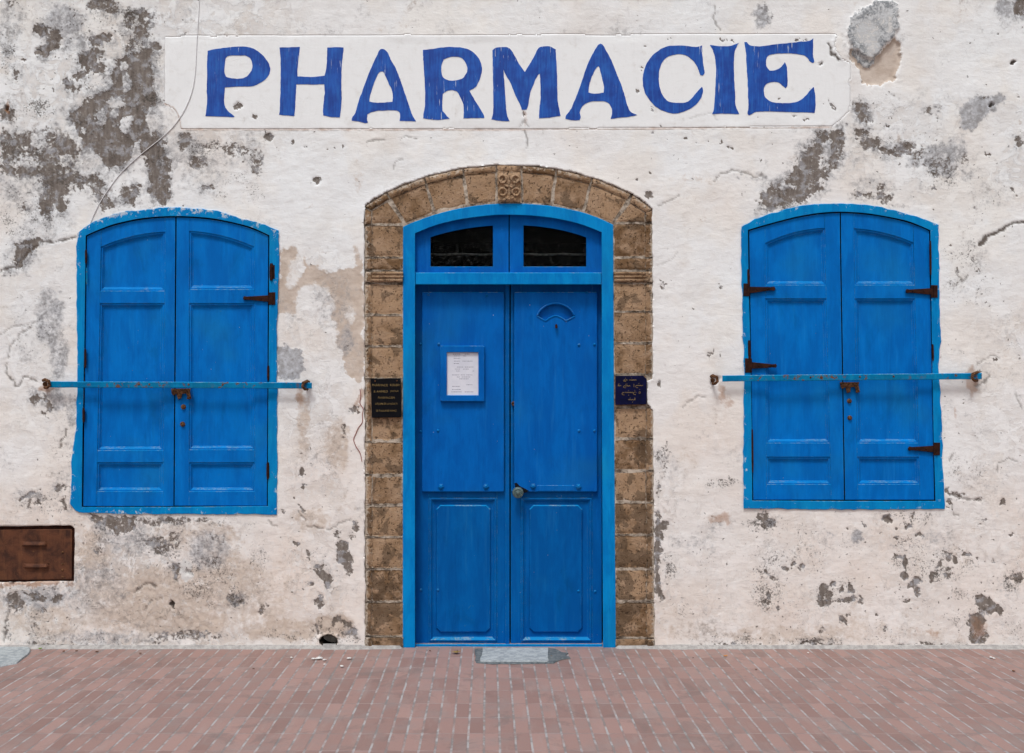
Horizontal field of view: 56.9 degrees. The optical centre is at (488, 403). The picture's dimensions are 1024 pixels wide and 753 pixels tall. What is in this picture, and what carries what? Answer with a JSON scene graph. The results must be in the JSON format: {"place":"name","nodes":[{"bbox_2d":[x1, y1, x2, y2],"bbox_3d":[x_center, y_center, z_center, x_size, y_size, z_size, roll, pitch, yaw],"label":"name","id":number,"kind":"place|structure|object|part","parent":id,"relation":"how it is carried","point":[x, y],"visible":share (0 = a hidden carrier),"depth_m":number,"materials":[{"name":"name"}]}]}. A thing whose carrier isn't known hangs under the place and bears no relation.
{"place":"outdoors","nodes":[
{"label":"outdoors","id":0,"kind":"place"},
{"bbox_2d":[0,640,1023,752],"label":"pavement","id":1,"kind":"structure","parent":0,"point":[439,699],"depth_m":4.92,"materials":[{"name":"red brick"}]},
{"bbox_2d":[0,647,30,666],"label":"cement corner","id":2,"kind":"object","parent":1,"relation":"on","point":[12,655],"visible":1,"depth_m":5.80,"materials":[{"name":"grey concrete"}]},
{"bbox_2d":[0,644,1023,649],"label":"cement fillet","id":3,"kind":"object","parent":1,"relation":"on","point":[669,647],"visible":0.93,"depth_m":5.98,"materials":[{"name":"grey concrete"}]},
{"bbox_2d":[480,647,548,661],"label":"cement slab","id":4,"kind":"structure","parent":1,"relation":"on","point":[518,654],"depth_m":5.78,"materials":[{"name":"grey concrete"}]},
{"bbox_2d":[475,648,569,663],"bbox_3d":[0.207,1.547,5.794,0.588,0.007,0.360,0,0,0],"label":"cement smear","id":5,"kind":"object","parent":1,"relation":"on","point":[557,655],"visible":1,"depth_m":5.74},
{"label":"ground","id":6,"kind":"structure","parent":0,"visible":0},
{"bbox_2d":[0,0,1023,646],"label":"building","id":7,"kind":"structure","parent":6,"relation":"on","point":[546,492],"depth_m":6.00,"materials":[{"name":"white paint"}]},
{"bbox_2d":[0,525,74,581],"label":"utility cabinet","id":8,"kind":"object","parent":7,"relation":"attached to","point":[35,553],"visible":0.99,"depth_m":6.01,"materials":[{"name":"metal"}]},
{"bbox_3d":[-3.044,0.965,6.016,0.796,0.332,0.011,0,0,0],"label":"cabinet door","id":9,"kind":"part","parent":8,"relation":"part of","materials":[{"name":"metal"}]},
{"bbox_2d":[90,0,199,223],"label":"cable","id":10,"kind":"object","parent":7,"relation":"attached to","point":[170,129],"visible":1,"depth_m":5.99,"materials":[{"name":"white plastic"}]},
{"bbox_2d":[70,207,279,514],"bbox_3d":[-2.005,-0.272,6.018,1.363,1.977,0.104,0,0,0],"label":"window","id":11,"kind":"structure","parent":7,"relation":"in","point":[166,294],"depth_m":6.01,"materials":[{"name":"blue paint"}]},
{"bbox_2d":[42,378,311,390],"bbox_3d":[-1.970,-0.120,5.964,1.717,0.080,0.083,0,0,0],"label":"shutter bar","id":12,"kind":"object","parent":7,"relation":"attached to","point":[305,385],"visible":1,"depth_m":5.95,"materials":[{"name":"blue paint"}]},
{"bbox_2d":[353,390,363,460],"bbox_3d":[-0.824,0.140,5.992,0.065,0.460,0.008,0,0,0],"label":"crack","id":13,"kind":"object","parent":7,"relation":"attached to","point":[359,426],"visible":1,"depth_m":5.99,"materials":[{"name":"grey"}]},
{"bbox_2d":[371,378,401,417],"bbox_3d":[-0.648,-0.033,5.986,0.197,0.250,0.021,0,0,0],"label":"plaque","id":14,"kind":"object","parent":7,"relation":"attached to","point":[385,398],"visible":1,"depth_m":5.98,"materials":[{"name":"black metal"}]},
{"bbox_2d":[165,34,850,128],"bbox_3d":[0.121,-2.042,6.011,4.352,0.604,0.039,0,0,0],"label":"painted sign","id":15,"kind":"object","parent":7,"relation":"attached to","point":[521,81],"visible":1,"depth_m":6.00,"materials":[{"name":"white paint"}]},
{"bbox_2d":[403,203,615,646],"bbox_3d":[0.136,0.144,6.080,1.385,2.885,0.152,0,0,0],"label":"door","id":16,"kind":"structure","parent":7,"relation":"in","point":[457,279],"depth_m":6.09,"materials":[{"name":"blue paint"}]},
{"bbox_2d":[440,346,483,400],"bbox_3d":[-0.167,-0.191,6.074,0.284,0.358,0.026,0,0,0],"label":"notice frame","id":17,"kind":"object","parent":16,"relation":"attached to","point":[461,373],"visible":1,"depth_m":6.08,"materials":[{"name":"blue paint"}]},
{"bbox_2d":[615,376,646,404],"bbox_3d":[0.904,-0.083,5.986,0.201,0.185,0.020,0,0,0],"label":"plaque","id":18,"kind":"object","parent":7,"relation":"attached to","point":[630,390],"visible":1,"depth_m":5.98,"materials":[{"name":"blue metal"}]},
{"bbox_2d":[741,203,944,509],"bbox_3d":[2.267,-0.299,6.018,1.333,1.969,0.104,0,0,0],"label":"window","id":19,"kind":"structure","parent":7,"relation":"in","point":[833,288],"depth_m":6.00,"materials":[{"name":"blue paint"}]},
{"bbox_2d":[710,371,981,384],"bbox_3d":[2.259,-0.160,5.964,1.711,0.090,0.083,0,0,0],"label":"shutter bar","id":20,"kind":"object","parent":7,"relation":"attached to","point":[975,376],"visible":1,"depth_m":5.95,"materials":[{"name":"blue paint"}]}
]}

